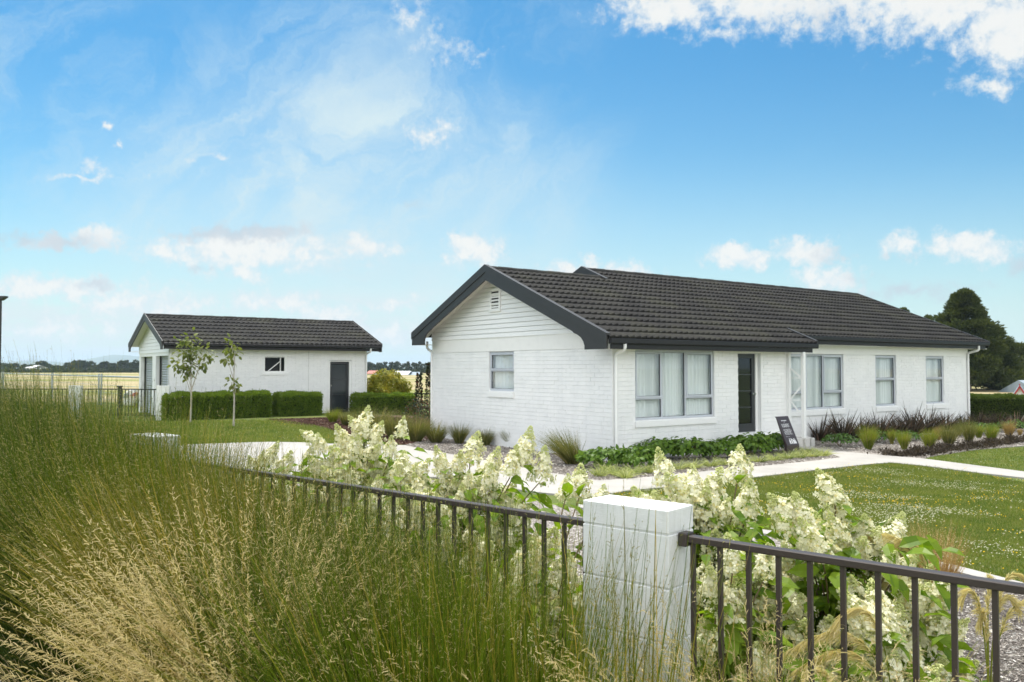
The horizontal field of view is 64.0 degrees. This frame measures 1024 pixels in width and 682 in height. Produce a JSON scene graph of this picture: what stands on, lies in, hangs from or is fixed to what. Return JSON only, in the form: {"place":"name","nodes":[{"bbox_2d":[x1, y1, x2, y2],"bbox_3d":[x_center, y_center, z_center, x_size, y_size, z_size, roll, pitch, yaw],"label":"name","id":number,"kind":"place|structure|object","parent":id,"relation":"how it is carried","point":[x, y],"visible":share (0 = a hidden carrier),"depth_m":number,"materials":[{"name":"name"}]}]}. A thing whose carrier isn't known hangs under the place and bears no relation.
{"place":"outdoors","nodes":[
{"label":"outdoors","id":0,"kind":"place"},
{"bbox_2d":[1,355,423,368],"bbox_3d":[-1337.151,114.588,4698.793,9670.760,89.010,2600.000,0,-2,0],"label":"hills","id":1,"kind":"structure","parent":0,"point":[110,359],"depth_m":5026.61,"materials":[{"name":"green plant"}]},
{"bbox_2d":[0,464,442,681],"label":"seeding grass","id":2,"kind":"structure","parent":0,"point":[112,660],"depth_m":3.04,"materials":[{"name":"plant"}]},
{"bbox_2d":[98,418,401,445],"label":"lawn grass","id":3,"kind":"structure","parent":0,"point":[270,423],"depth_m":22.49,"materials":[{"name":"plant"}]},
{"bbox_2d":[118,566,525,681],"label":"seeding grass","id":4,"kind":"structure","parent":0,"point":[285,668],"depth_m":2.80,"materials":[{"name":"plant"}]},
{"bbox_2d":[331,618,677,681],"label":"seeding grass","id":5,"kind":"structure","parent":0,"point":[389,674],"depth_m":2.79,"materials":[{"name":"plant"}]},
{"bbox_2d":[0,0,1023,364],"label":"sky","id":6,"kind":"structure","parent":0,"point":[359,161],"materials":[{"name":"blue"}]},
{"bbox_2d":[2,369,1023,580],"bbox_3d":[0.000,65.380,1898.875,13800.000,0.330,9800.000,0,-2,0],"label":"ground","id":7,"kind":"structure","parent":0,"point":[412,380],"depth_m":40.16,"materials":[{"name":"plant"}]},
{"bbox_2d":[1,368,138,372],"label":"shelter hedge","id":8,"kind":"object","parent":7,"relation":"on","point":[104,370],"visible":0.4,"depth_m":330.11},
{"bbox_2d":[1,372,138,403],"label":"stock fence","id":9,"kind":"object","parent":7,"relation":"on","point":[98,375],"visible":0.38,"depth_m":39.49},
{"bbox_2d":[167,327,217,421],"bbox_3d":[-10.117,1.070,25.998,1.587,3.039,0.790,0,-2,0],"label":"young tree","id":10,"kind":"object","parent":7,"relation":"on","point":[188,368],"visible":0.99,"depth_m":25.95,"materials":[{"name":"green plant"}]},
{"bbox_2d":[160,388,272,420],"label":"clipped hedge","id":11,"kind":"object","parent":7,"relation":"on","point":[259,400],"visible":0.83,"depth_m":28.00,"materials":[{"name":"green plant"}]},
{"bbox_2d":[220,333,243,425],"bbox_3d":[-8.275,1.140,24.155,0.728,2.777,0.486,0,-2,0],"label":"young tree","id":12,"kind":"object","parent":7,"relation":"on","point":[230,352],"visible":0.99,"depth_m":24.17,"materials":[{"name":"green plant"}]},
{"bbox_2d":[128,313,382,414],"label":"brick garage","id":13,"kind":"structure","parent":7,"relation":"on","point":[327,359],"depth_m":30.87,"materials":[{"name":"brick"}]},
{"bbox_2d":[144,357,151,412],"bbox_3d":[-13.826,1.748,31.345,0.072,2.300,2.040,1,-2,-36],"label":"roller door","id":14,"kind":"structure","parent":13,"relation":"in","point":[148,360],"depth_m":31.82,"materials":[{"name":"metal"}]},
{"bbox_2d":[262,355,287,374],"bbox_3d":[-8.856,0.892,30.558,0.990,0.760,0.195,1,-2,-36],"label":"window","id":15,"kind":"structure","parent":13,"relation":"in","point":[272,363],"depth_m":30.58,"materials":[{"name":"glass"}]},
{"bbox_2d":[330,362,348,411],"bbox_3d":[-6.758,1.816,32.017,0.800,2.010,0.095,1,-2,-36],"label":"side door","id":16,"kind":"structure","parent":13,"relation":"in","point":[339,371],"depth_m":32.05,"materials":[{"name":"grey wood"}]},
{"bbox_2d":[271,390,322,416],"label":"clipped hedge","id":17,"kind":"object","parent":7,"relation":"on","point":[297,402],"visible":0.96,"depth_m":29.65,"materials":[{"name":"green plant"}]},
{"bbox_2d":[267,415,429,444],"bbox_3d":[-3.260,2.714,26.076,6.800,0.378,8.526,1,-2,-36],"label":"bark chips","id":18,"kind":"object","parent":7,"relation":"on","point":[320,423],"visible":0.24,"depth_m":25.48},
{"bbox_2d":[374,407,412,438],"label":"sedge","id":19,"kind":"object","parent":18,"relation":"on","point":[389,426],"visible":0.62,"depth_m":22.39,"materials":[{"name":"plant"}]},
{"bbox_2d":[413,372,423,421],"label":"upright shrub","id":20,"kind":"object","parent":18,"relation":"on","point":[420,394],"visible":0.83,"depth_m":26.95,"materials":[{"name":"green plant"}]},
{"bbox_2d":[348,391,416,414],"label":"clipped hedge","id":21,"kind":"object","parent":7,"relation":"on","point":[390,401],"visible":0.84,"depth_m":31.81,"materials":[{"name":"green plant"}]},
{"bbox_2d":[367,368,411,396],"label":"golden shrub","id":22,"kind":"object","parent":7,"relation":"on","point":[379,381],"visible":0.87,"depth_m":32.73,"materials":[{"name":"plant"}]},
{"bbox_2d":[275,480,962,610],"bbox_3d":[-2.014,2.146,7.238,9.483,0.394,14.364,1,-2,-31],"label":"bed","id":23,"kind":"object","parent":7,"relation":"on","point":[558,510],"visible":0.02,"depth_m":8.91,"materials":[{"name":"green plant"}]},
{"bbox_2d":[1,348,129,426],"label":"rush clump","id":24,"kind":"object","parent":23,"relation":"on","point":[38,388],"visible":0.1,"depth_m":6.93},
{"bbox_2d":[0,380,147,483],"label":"rush clump","id":25,"kind":"object","parent":23,"relation":"on","point":[45,430],"depth_m":5.18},
{"bbox_2d":[0,381,150,501],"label":"rush clump","id":26,"kind":"object","parent":23,"relation":"on","point":[46,429],"visible":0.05,"depth_m":4.93,"materials":[{"name":"plant"}]},
{"bbox_2d":[0,339,155,447],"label":"rush clump","id":27,"kind":"object","parent":23,"relation":"on","point":[61,395],"visible":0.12,"depth_m":5.91,"materials":[{"name":"plant"}]},
{"bbox_2d":[0,360,161,454],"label":"rush clump","id":28,"kind":"object","parent":23,"relation":"on","point":[62,403],"visible":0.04,"depth_m":5.93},
{"bbox_2d":[0,431,172,642],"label":"rush clump","id":29,"kind":"object","parent":23,"relation":"on","point":[52,496],"visible":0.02,"depth_m":4.37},
{"bbox_2d":[0,368,181,459],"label":"rush clump","id":30,"kind":"object","parent":23,"relation":"on","point":[53,411],"visible":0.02,"depth_m":5.56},
{"bbox_2d":[0,399,182,681],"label":"rush clump","id":31,"kind":"object","parent":23,"relation":"on","point":[11,657],"visible":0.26,"depth_m":4.15,"materials":[{"name":"plant"}]},
{"bbox_2d":[0,370,190,468],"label":"rush clump","id":32,"kind":"object","parent":23,"relation":"on","point":[66,411],"visible":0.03,"depth_m":5.55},
{"bbox_2d":[0,356,206,532],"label":"rush clump","id":33,"kind":"object","parent":23,"relation":"on","point":[7,425],"visible":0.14,"depth_m":4.89,"materials":[{"name":"plant"}]},
{"bbox_2d":[0,354,210,681],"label":"rush clump","id":34,"kind":"object","parent":23,"relation":"on","point":[16,457],"visible":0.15,"depth_m":4.53,"materials":[{"name":"plant"}]},
{"bbox_2d":[0,369,210,461],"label":"rush clump","id":35,"kind":"object","parent":23,"relation":"on","point":[118,395],"visible":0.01,"depth_m":5.61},
{"bbox_2d":[0,442,230,681],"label":"rush clump","id":36,"kind":"object","parent":23,"relation":"on","point":[50,541],"visible":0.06,"depth_m":4.15,"materials":[{"name":"plant"}]},
{"bbox_2d":[0,402,232,515],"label":"rush clump","id":37,"kind":"object","parent":23,"relation":"on","point":[85,454],"visible":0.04,"depth_m":4.73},
{"bbox_2d":[0,406,264,681],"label":"rush clump","id":38,"kind":"object","parent":23,"relation":"on","point":[42,488],"visible":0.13,"depth_m":4.15,"materials":[{"name":"plant"}]},
{"bbox_2d":[0,431,287,681],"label":"rush clump","id":39,"kind":"object","parent":23,"relation":"on","point":[58,565],"visible":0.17,"depth_m":3.88,"materials":[{"name":"plant"}]},
{"bbox_2d":[0,366,296,524],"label":"rush clump","id":40,"kind":"object","parent":23,"relation":"on","point":[128,432],"visible":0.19,"depth_m":4.97,"materials":[{"name":"plant"}]},
{"bbox_2d":[0,405,297,563],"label":"rush clump","id":41,"kind":"object","parent":23,"relation":"on","point":[130,468],"visible":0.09,"depth_m":4.55,"materials":[{"name":"plant"}]},
{"bbox_2d":[1,431,308,597],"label":"rush clump","id":42,"kind":"object","parent":23,"relation":"on","point":[149,493],"visible":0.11,"depth_m":4.21,"materials":[{"name":"plant"}]},
{"bbox_2d":[0,431,310,681],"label":"rush clump","id":43,"kind":"object","parent":23,"relation":"on","point":[102,550],"visible":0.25,"depth_m":3.68,"materials":[{"name":"plant"}]},
{"bbox_2d":[0,387,311,548],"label":"rush clump","id":44,"kind":"object","parent":23,"relation":"on","point":[183,449],"visible":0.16,"depth_m":4.67,"materials":[{"name":"plant"}]},
{"bbox_2d":[0,452,353,681],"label":"rush clump","id":45,"kind":"object","parent":23,"relation":"on","point":[103,588],"visible":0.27,"depth_m":3.41,"materials":[{"name":"plant"}]},
{"bbox_2d":[0,415,382,613],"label":"rush clump","id":46,"kind":"object","parent":23,"relation":"on","point":[243,496],"visible":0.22,"depth_m":3.93,"materials":[{"name":"plant"}]},
{"bbox_2d":[28,439,451,662],"bbox_3d":[-1.229,1.162,3.983,1.894,1.406,1.893,0,-2,0],"label":"rush clump","id":47,"kind":"object","parent":23,"relation":"on","point":[313,499],"visible":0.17,"depth_m":3.79,"materials":[{"name":"plant"}]},
{"bbox_2d":[40,449,463,681],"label":"rush clump","id":48,"kind":"object","parent":23,"relation":"on","point":[235,532],"visible":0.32,"depth_m":3.37,"materials":[{"name":"plant"}]},
{"bbox_2d":[227,441,322,517],"bbox_3d":[-2.049,1.388,6.566,1.263,1.191,1.253,0,-2,0],"label":"hydrangea shrub","id":49,"kind":"object","parent":23,"relation":"on","point":[287,457],"visible":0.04,"depth_m":6.34,"materials":[{"name":"white plant"}]},
{"bbox_2d":[88,474,499,681],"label":"rush clump","id":50,"kind":"object","parent":23,"relation":"on","point":[273,616],"visible":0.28,"depth_m":3.05,"materials":[{"name":"plant"}]},
{"bbox_2d":[90,447,528,677],"bbox_3d":[-0.875,1.165,3.775,1.702,1.387,1.815,-1,-2,34],"label":"rush clump","id":51,"kind":"object","parent":23,"relation":"on","point":[379,528],"visible":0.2,"depth_m":3.58,"materials":[{"name":"plant"}]},
{"bbox_2d":[86,472,605,681],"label":"rush clump","id":52,"kind":"object","parent":23,"relation":"on","point":[323,663],"visible":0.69,"depth_m":2.81,"materials":[{"name":"plant"}]},
{"bbox_2d":[275,405,436,535],"bbox_3d":[-1.182,1.200,6.068,1.337,1.455,1.300,-2,-3,41],"label":"hydrangea shrub","id":53,"kind":"object","parent":23,"relation":"on","point":[355,443],"visible":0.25,"depth_m":5.92,"materials":[{"name":"white plant"}]},
{"bbox_2d":[203,480,563,681],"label":"rush clump","id":54,"kind":"object","parent":23,"relation":"on","point":[408,593],"visible":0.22,"depth_m":3.24,"materials":[{"name":"plant"}]},
{"bbox_2d":[330,450,476,595],"bbox_3d":[-0.722,1.318,5.258,1.166,1.196,1.146,0,-2,0],"label":"hydrangea shrub","id":55,"kind":"object","parent":23,"relation":"on","point":[403,462],"visible":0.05,"depth_m":5.32,"materials":[{"name":"white plant"}]},
{"bbox_2d":[360,425,556,610],"bbox_3d":[-0.323,1.219,5.200,1.310,1.358,1.275,0,-2,0],"label":"hydrangea shrub","id":56,"kind":"object","parent":23,"relation":"on","point":[515,456],"visible":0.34,"depth_m":5.11,"materials":[{"name":"white plant"}]},
{"bbox_2d":[291,468,691,681],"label":"rush clump","id":57,"kind":"object","parent":23,"relation":"on","point":[541,623],"visible":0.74,"depth_m":2.88,"materials":[{"name":"plant"}]},
{"bbox_2d":[446,463,609,681],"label":"hydrangea shrub","id":58,"kind":"object","parent":23,"relation":"on","point":[567,490],"visible":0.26,"depth_m":4.12,"materials":[{"name":"green plant"}]},
{"bbox_2d":[484,479,751,681],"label":"rush clump","id":59,"kind":"object","parent":23,"relation":"on","point":[623,646],"visible":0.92,"depth_m":2.56,"materials":[{"name":"plant"}]},
{"bbox_2d":[583,495,692,681],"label":"block pillar","id":60,"kind":"structure","parent":23,"relation":"on","point":[673,516],"depth_m":3.12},
{"bbox_2d":[169,459,584,681],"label":"metal railing","id":61,"kind":"object","parent":60,"relation":"attached to","point":[543,518],"visible":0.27,"depth_m":3.81,"materials":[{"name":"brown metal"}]},
{"bbox_2d":[678,530,1023,681],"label":"metal railing","id":62,"kind":"object","parent":60,"relation":"attached to","point":[995,586],"visible":0.93,"depth_m":2.69,"materials":[{"name":"brown metal"}]},
{"bbox_2d":[519,459,758,681],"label":"rush clump","id":63,"kind":"object","parent":23,"relation":"on","point":[653,597],"visible":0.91,"depth_m":2.66,"materials":[{"name":"plant"}]},
{"bbox_2d":[630,443,805,661],"bbox_3d":[0.975,1.208,4.223,1.154,1.314,1.163,0,-2,0],"label":"hydrangea shrub","id":64,"kind":"object","parent":23,"relation":"on","point":[706,495],"visible":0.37,"depth_m":4.13,"materials":[{"name":"white plant"}]},
{"bbox_2d":[697,532,806,681],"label":"hydrangea shrub","id":65,"kind":"object","parent":23,"relation":"on","point":[741,576],"visible":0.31,"depth_m":3.49,"materials":[{"name":"white plant"}]},
{"bbox_2d":[721,467,980,681],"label":"hydrangea shrub","id":66,"kind":"object","parent":23,"relation":"on","point":[830,536],"visible":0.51,"depth_m":3.78,"materials":[{"name":"white plant"}]},
{"bbox_2d":[768,578,986,681],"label":"hydrangea shrub","id":67,"kind":"object","parent":23,"relation":"on","point":[891,620],"visible":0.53,"depth_m":3.36,"materials":[{"name":"white plant"}]},
{"bbox_2d":[756,568,1023,681],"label":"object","id":68,"kind":"object","parent":23,"relation":"on","point":[1011,651],"visible":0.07,"depth_m":5.08,"materials":[{"name":"gravel"}]},
{"bbox_2d":[890,513,979,584],"bbox_3d":[3.143,1.607,6.101,0.651,0.658,0.628,0,-2,0],"label":"brown sedge","id":69,"kind":"object","parent":23,"relation":"on","point":[945,566],"visible":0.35,"depth_m":6.04,"materials":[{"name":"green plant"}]},
{"bbox_2d":[407,438,837,479],"bbox_3d":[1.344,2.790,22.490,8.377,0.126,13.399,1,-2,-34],"label":"bed","id":70,"kind":"object","parent":7,"relation":"on","point":[760,453],"visible":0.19,"depth_m":18.52,"materials":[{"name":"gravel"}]},
{"bbox_2d":[395,410,435,441],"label":"sedge","id":71,"kind":"object","parent":70,"relation":"on","point":[417,434],"visible":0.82,"depth_m":22.10,"materials":[{"name":"plant"}]},
{"bbox_2d":[420,420,451,442],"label":"sedge","id":72,"kind":"object","parent":70,"relation":"on","point":[437,436],"visible":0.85,"depth_m":22.19,"materials":[{"name":"plant"}]},
{"bbox_2d":[445,423,472,443],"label":"sedge","id":73,"kind":"object","parent":70,"relation":"on","point":[460,436],"visible":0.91,"depth_m":22.08,"materials":[{"name":"plant"}]},
{"bbox_2d":[536,426,584,464],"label":"sedge","id":74,"kind":"object","parent":70,"relation":"on","point":[566,453],"visible":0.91,"depth_m":17.33,"materials":[{"name":"plant"}]},
{"bbox_2d":[574,446,631,466],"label":"leafy shrub","id":75,"kind":"object","parent":70,"relation":"on","point":[600,455],"visible":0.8,"depth_m":16.55,"materials":[{"name":"green plant"}]},
{"bbox_2d":[609,444,662,468],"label":"leafy shrub","id":76,"kind":"object","parent":70,"relation":"on","point":[634,456],"visible":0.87,"depth_m":16.30,"materials":[{"name":"green plant"}]},
{"bbox_2d":[632,436,691,455],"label":"leafy shrub","id":77,"kind":"object","parent":70,"relation":"on","point":[654,444],"visible":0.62,"depth_m":18.11,"materials":[{"name":"green plant"}]},
{"bbox_2d":[654,436,713,459],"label":"leafy shrub","id":78,"kind":"object","parent":70,"relation":"on","point":[686,445],"visible":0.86,"depth_m":17.99,"materials":[{"name":"green plant"}]},
{"bbox_2d":[692,439,737,457],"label":"leafy shrub","id":79,"kind":"object","parent":70,"relation":"on","point":[719,447],"visible":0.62,"depth_m":18.37,"materials":[{"name":"green plant"}]},
{"bbox_2d":[731,432,782,454],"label":"leafy shrub","id":80,"kind":"object","parent":70,"relation":"on","point":[764,444],"visible":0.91,"depth_m":19.02,"materials":[{"name":"green plant"}]},
{"bbox_2d":[775,416,798,453],"bbox_3d":[6.555,2.264,19.532,0.470,0.920,0.350,1,-2,-36],"label":"garden sign","id":81,"kind":"object","parent":70,"relation":"on","point":[790,440],"visible":0.98,"depth_m":19.47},
{"bbox_2d":[411,264,989,460],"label":"brick house","id":82,"kind":"structure","parent":7,"relation":"on","point":[595,358],"depth_m":21.46,"materials":[{"name":"brick"}]},
{"bbox_2d":[487,351,513,397],"bbox_3d":[-0.228,0.879,21.508,0.229,1.190,1.200,1,-2,-36],"label":"window","id":83,"kind":"structure","parent":82,"relation":"in","point":[503,362],"depth_m":21.61,"materials":[{"name":"glass"}]},
{"bbox_2d":[635,350,716,427],"bbox_3d":[3.805,1.097,19.207,2.710,1.740,0.229,1,-2,-36],"label":"window","id":84,"kind":"structure","parent":82,"relation":"in","point":[668,384],"depth_m":19.28,"materials":[{"name":"glass"}]},
{"bbox_2d":[738,354,755,431],"bbox_3d":[5.924,1.309,20.751,0.730,1.970,0.120,1,-2,-36],"label":"front door","id":85,"kind":"structure","parent":82,"relation":"in","point":[746,366],"depth_m":20.81,"materials":[{"name":"black glass"}]},
{"bbox_2d":[791,354,845,416],"bbox_3d":[8.628,1.241,23.334,2.680,1.730,0.228,1,-2,-36],"label":"window","id":86,"kind":"structure","parent":82,"relation":"in","point":[823,371],"depth_m":23.52,"materials":[{"name":"glass"}]},
{"bbox_2d":[875,355,897,411],"bbox_3d":[11.540,1.310,25.422,1.225,1.730,0.229,1,-2,-36],"label":"window","id":87,"kind":"structure","parent":82,"relation":"in","point":[884,398],"depth_m":25.56,"materials":[{"name":"glass"}]},
{"bbox_2d":[926,356,945,408],"bbox_3d":[13.955,1.368,27.148,1.225,1.730,0.229,1,-2,-36],"label":"window","id":88,"kind":"structure","parent":82,"relation":"in","point":[932,362],"depth_m":27.27,"materials":[{"name":"glass"}]},
{"bbox_2d":[579,504,1023,582],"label":"edging","id":89,"kind":"object","parent":7,"relation":"on","point":[967,571],"visible":0.03,"depth_m":6.77,"materials":[{"name":"concrete"}]},
{"bbox_2d":[812,428,1023,458],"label":"bed","id":90,"kind":"object","parent":7,"relation":"on","point":[840,449],"visible":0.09,"depth_m":21.10,"materials":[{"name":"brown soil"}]},
{"bbox_2d":[808,412,849,440],"bbox_3d":[8.729,2.382,23.130,1.695,0.920,1.615,0,-2,0],"label":"flax","id":91,"kind":"object","parent":90,"relation":"on","point":[820,436],"visible":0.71,"depth_m":22.97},
{"bbox_2d":[821,433,859,446],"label":"leafy plant","id":92,"kind":"object","parent":90,"relation":"on","point":[834,437],"visible":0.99,"depth_m":21.17,"materials":[{"name":"green plant"}]},
{"bbox_2d":[820,408,872,440],"bbox_3d":[9.415,2.346,23.029,1.658,0.986,1.752,-1,-2,16],"label":"flax","id":93,"kind":"object","parent":90,"relation":"on","point":[848,426],"visible":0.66,"depth_m":22.96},
{"bbox_2d":[852,423,886,448],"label":"tussock","id":94,"kind":"object","parent":90,"relation":"on","point":[868,440],"visible":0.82,"depth_m":20.57,"materials":[{"name":"plant"}]},
{"bbox_2d":[864,409,906,436],"bbox_3d":[10.873,2.400,24.343,1.438,0.961,1.563,1,-2,-35],"label":"flax","id":95,"kind":"object","parent":90,"relation":"on","point":[884,428],"visible":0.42,"depth_m":24.17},
{"bbox_2d":[890,401,948,434],"bbox_3d":[12.329,2.361,25.320,1.837,1.103,1.821,1,-2,-23],"label":"flax","id":96,"kind":"object","parent":90,"relation":"on","point":[919,424],"visible":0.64,"depth_m":25.12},
{"bbox_2d":[908,408,960,432],"bbox_3d":[13.145,2.441,25.743,1.613,0.980,1.828,2,-3,-42],"label":"flax","id":97,"kind":"object","parent":90,"relation":"on","point":[936,424],"visible":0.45,"depth_m":25.67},
{"bbox_2d":[867,434,1023,456],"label":"ground cover","id":98,"kind":"object","parent":90,"relation":"on","point":[939,448],"visible":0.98,"depth_m":20.27,"materials":[{"name":"gravel"}]},
{"bbox_2d":[936,422,966,443],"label":"tussock","id":99,"kind":"object","parent":90,"relation":"on","point":[949,436],"visible":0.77,"depth_m":21.37,"materials":[{"name":"plant"}]},
{"bbox_2d":[955,416,981,441],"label":"tussock","id":100,"kind":"object","parent":90,"relation":"on","point":[968,435],"visible":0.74,"depth_m":22.12,"materials":[{"name":"plant"}]},
{"bbox_2d":[970,393,1023,421],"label":"clipped hedge","id":101,"kind":"object","parent":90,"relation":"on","point":[994,403],"visible":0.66,"depth_m":30.48,"materials":[{"name":"green plant"}]},
{"bbox_2d":[932,287,1023,390],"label":"conifer tree","id":102,"kind":"object","parent":7,"relation":"on","point":[962,306],"visible":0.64,"depth_m":73.73,"materials":[{"name":"green plant"}]},
{"bbox_2d":[970,341,1023,389],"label":"conifer tree","id":103,"kind":"object","parent":7,"relation":"on","point":[1018,349],"visible":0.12,"depth_m":77.06,"materials":[{"name":"green plant"}]},
{"bbox_2d":[180,442,1023,497],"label":"path","id":104,"kind":"structure","parent":0,"point":[844,458],"depth_m":16.71,"materials":[{"name":"concrete"}]},
{"bbox_2d":[418,561,1022,681],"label":"seeding grass","id":105,"kind":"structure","parent":0,"point":[806,676],"depth_m":2.75,"materials":[{"name":"plant"}]},
{"bbox_2d":[580,462,1023,581],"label":"lawn grass","id":106,"kind":"structure","parent":0,"point":[869,495],"depth_m":11.87,"materials":[{"name":"plant"}]},
{"bbox_2d":[775,604,890,681],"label":"plume grass","id":107,"kind":"object","parent":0,"point":[853,611],"depth_m":3.11,"materials":[{"name":"plant"}]},
{"bbox_2d":[851,533,1005,680],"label":"plume grass","id":108,"kind":"object","parent":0,"point":[887,537],"depth_m":3.92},
{"bbox_2d":[926,446,1023,470],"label":"lawn grass","id":109,"kind":"structure","parent":0,"point":[1011,462],"depth_m":18.61,"materials":[{"name":"plant"}]},
{"bbox_2d":[958,571,1023,681],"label":"plume grass","id":110,"kind":"object","parent":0,"point":[1015,608],"depth_m":3.16,"materials":[{"name":"plant"}]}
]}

